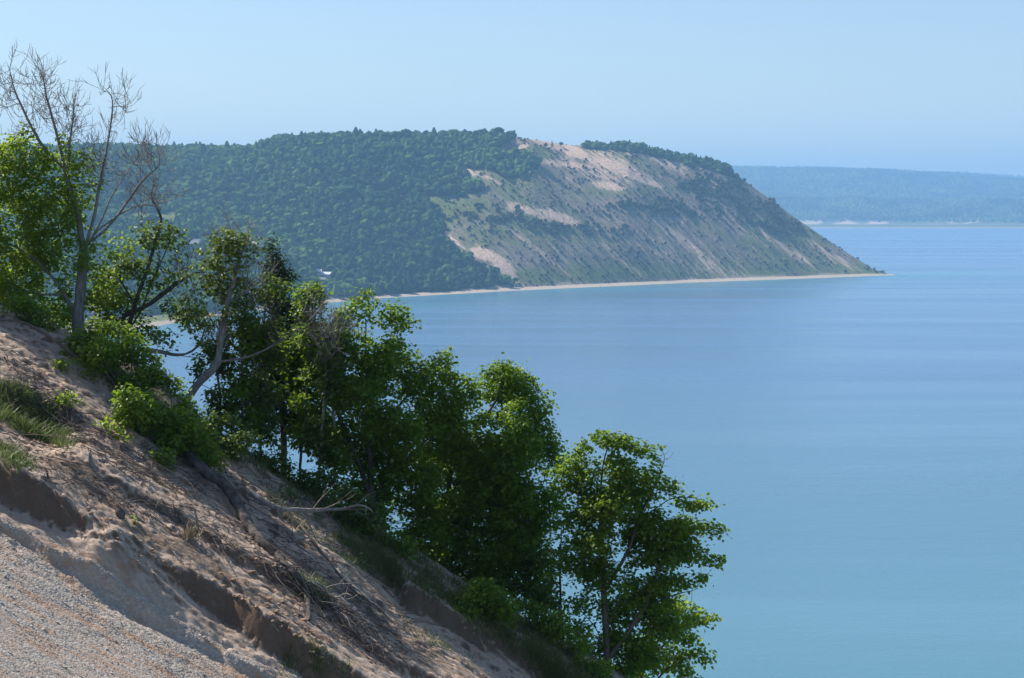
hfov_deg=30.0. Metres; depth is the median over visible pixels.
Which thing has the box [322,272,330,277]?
house
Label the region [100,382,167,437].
leafy shrub
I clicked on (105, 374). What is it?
fallen bough
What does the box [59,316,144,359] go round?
leafy shrub
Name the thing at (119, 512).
broken stump
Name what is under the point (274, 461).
leafy shrub
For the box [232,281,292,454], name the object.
slim sapling
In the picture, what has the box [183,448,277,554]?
fallen log
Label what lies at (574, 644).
leafy shrub
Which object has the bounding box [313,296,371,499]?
slim sapling
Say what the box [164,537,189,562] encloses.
root tangle
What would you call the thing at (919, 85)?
sky
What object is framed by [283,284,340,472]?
slim sapling
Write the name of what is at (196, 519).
broken stump
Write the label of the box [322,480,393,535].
leafy shrub
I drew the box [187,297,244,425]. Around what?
slim sapling
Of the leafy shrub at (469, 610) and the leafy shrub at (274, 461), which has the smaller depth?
the leafy shrub at (469, 610)
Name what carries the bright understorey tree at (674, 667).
on the dune slope
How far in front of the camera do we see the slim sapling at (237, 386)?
46.97 m
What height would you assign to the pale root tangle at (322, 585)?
1.211 m
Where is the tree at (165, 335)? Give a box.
[135,313,218,358]
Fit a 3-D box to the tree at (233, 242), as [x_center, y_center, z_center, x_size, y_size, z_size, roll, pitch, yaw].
[-6.349,-0.752,47.016,3.916,5.571,2.548,-1,4,-19]
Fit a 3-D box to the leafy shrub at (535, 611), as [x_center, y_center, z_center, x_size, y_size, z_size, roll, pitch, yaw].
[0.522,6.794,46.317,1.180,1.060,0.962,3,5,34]
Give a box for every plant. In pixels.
[51,353,73,372]
[52,389,85,406]
[126,515,137,523]
[277,484,303,502]
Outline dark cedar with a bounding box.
[239,232,330,465]
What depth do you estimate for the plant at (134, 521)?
38.05 m
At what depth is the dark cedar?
48.96 m
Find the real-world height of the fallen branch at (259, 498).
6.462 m
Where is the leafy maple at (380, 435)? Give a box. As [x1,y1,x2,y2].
[276,277,491,563]
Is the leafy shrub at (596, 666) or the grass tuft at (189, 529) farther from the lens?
the leafy shrub at (596, 666)
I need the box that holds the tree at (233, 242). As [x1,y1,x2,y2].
[172,200,335,415]
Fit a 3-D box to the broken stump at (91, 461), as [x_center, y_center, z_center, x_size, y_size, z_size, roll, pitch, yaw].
[-8.651,2.567,39.444,0.198,0.459,0.142,0,4,0]
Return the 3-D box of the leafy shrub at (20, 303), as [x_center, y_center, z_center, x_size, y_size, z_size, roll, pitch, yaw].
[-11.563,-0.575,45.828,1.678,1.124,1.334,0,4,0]
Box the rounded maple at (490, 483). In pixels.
[412,352,571,619]
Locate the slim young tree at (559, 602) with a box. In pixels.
[525,512,581,625]
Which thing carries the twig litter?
on the dune slope
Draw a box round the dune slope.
[0,304,624,677]
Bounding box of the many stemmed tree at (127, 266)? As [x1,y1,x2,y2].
[84,171,218,345]
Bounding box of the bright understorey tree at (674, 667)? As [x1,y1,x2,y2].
[613,592,721,677]
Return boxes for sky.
[0,0,1023,175]
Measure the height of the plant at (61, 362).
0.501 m
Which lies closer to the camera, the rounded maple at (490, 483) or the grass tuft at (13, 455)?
the grass tuft at (13, 455)
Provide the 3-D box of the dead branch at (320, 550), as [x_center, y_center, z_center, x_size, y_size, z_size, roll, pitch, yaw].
[-3.746,5.233,42.010,2.686,2.055,0.793,2,5,27]
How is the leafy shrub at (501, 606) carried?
on the dune slope
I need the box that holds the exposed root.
[274,550,330,619]
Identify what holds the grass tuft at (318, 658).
on the dune slope
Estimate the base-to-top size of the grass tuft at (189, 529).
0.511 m
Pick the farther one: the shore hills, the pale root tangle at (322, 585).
the shore hills
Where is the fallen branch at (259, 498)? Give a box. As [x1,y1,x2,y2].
[248,487,398,538]
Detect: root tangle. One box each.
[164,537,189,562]
[308,567,357,626]
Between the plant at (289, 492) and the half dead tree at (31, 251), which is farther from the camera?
the half dead tree at (31, 251)
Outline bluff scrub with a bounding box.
[434,137,885,286]
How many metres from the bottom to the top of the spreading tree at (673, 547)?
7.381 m
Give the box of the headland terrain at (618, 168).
[32,138,893,331]
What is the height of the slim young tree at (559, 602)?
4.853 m
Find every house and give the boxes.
[190,240,198,247]
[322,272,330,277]
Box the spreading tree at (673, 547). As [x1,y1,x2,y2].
[538,428,731,677]
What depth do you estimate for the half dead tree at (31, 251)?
48.77 m
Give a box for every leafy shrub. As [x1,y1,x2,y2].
[0,292,66,331]
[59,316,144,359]
[73,330,169,393]
[93,416,136,442]
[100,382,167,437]
[125,360,205,432]
[148,447,176,471]
[153,401,230,473]
[199,407,264,461]
[250,432,301,477]
[287,463,351,500]
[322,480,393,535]
[377,525,419,561]
[446,589,483,620]
[460,573,522,632]
[515,596,555,638]
[538,609,598,660]
[572,653,618,677]
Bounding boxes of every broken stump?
[88,452,96,470]
[115,507,124,518]
[192,507,199,532]
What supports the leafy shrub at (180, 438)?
on the dune slope
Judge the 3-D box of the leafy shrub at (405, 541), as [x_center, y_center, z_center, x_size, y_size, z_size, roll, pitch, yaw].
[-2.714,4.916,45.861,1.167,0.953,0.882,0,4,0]
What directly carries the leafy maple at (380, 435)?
on the dune slope
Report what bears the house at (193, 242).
on the headland terrain at (618, 168)
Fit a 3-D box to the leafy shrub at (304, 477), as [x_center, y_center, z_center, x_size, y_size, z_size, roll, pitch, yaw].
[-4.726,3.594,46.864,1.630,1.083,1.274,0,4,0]
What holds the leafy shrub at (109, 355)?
on the dune slope
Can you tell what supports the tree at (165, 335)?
on the dune slope
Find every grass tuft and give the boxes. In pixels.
[0,448,31,464]
[178,527,216,543]
[307,638,333,677]
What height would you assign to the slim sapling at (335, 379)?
5.338 m
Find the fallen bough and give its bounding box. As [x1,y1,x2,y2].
[0,314,124,395]
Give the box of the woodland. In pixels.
[0,127,737,315]
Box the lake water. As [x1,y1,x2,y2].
[98,228,1023,677]
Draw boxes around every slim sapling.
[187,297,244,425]
[217,265,271,437]
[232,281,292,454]
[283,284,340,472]
[294,293,364,485]
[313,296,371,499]
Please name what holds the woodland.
on the headland terrain at (618, 168)
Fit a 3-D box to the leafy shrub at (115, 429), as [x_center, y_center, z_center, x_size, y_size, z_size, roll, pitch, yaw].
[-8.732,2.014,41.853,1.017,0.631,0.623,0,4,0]
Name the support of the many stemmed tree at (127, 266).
on the dune slope
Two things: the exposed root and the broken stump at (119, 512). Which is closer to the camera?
the broken stump at (119, 512)
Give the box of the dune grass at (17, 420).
[0,366,612,677]
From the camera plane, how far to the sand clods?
37.58 m
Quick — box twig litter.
[0,343,480,677]
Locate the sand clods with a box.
[32,350,545,671]
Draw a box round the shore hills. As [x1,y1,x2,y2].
[732,165,1023,227]
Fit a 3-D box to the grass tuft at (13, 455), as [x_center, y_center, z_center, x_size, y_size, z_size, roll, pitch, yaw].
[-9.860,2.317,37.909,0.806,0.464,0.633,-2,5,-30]
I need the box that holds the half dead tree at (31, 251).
[0,41,188,332]
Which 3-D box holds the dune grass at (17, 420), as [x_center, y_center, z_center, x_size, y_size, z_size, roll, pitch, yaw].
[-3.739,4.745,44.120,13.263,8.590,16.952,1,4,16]
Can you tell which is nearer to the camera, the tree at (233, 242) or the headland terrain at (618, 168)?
the tree at (233, 242)
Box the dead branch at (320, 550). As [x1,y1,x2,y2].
[299,524,395,624]
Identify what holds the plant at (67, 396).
on the dune slope
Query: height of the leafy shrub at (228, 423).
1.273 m
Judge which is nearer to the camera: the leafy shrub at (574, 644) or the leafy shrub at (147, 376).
the leafy shrub at (147, 376)
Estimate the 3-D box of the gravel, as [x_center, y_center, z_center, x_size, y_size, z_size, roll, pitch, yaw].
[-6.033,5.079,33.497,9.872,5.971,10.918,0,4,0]
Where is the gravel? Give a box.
[0,456,386,677]
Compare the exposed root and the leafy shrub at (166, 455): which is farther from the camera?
the leafy shrub at (166, 455)

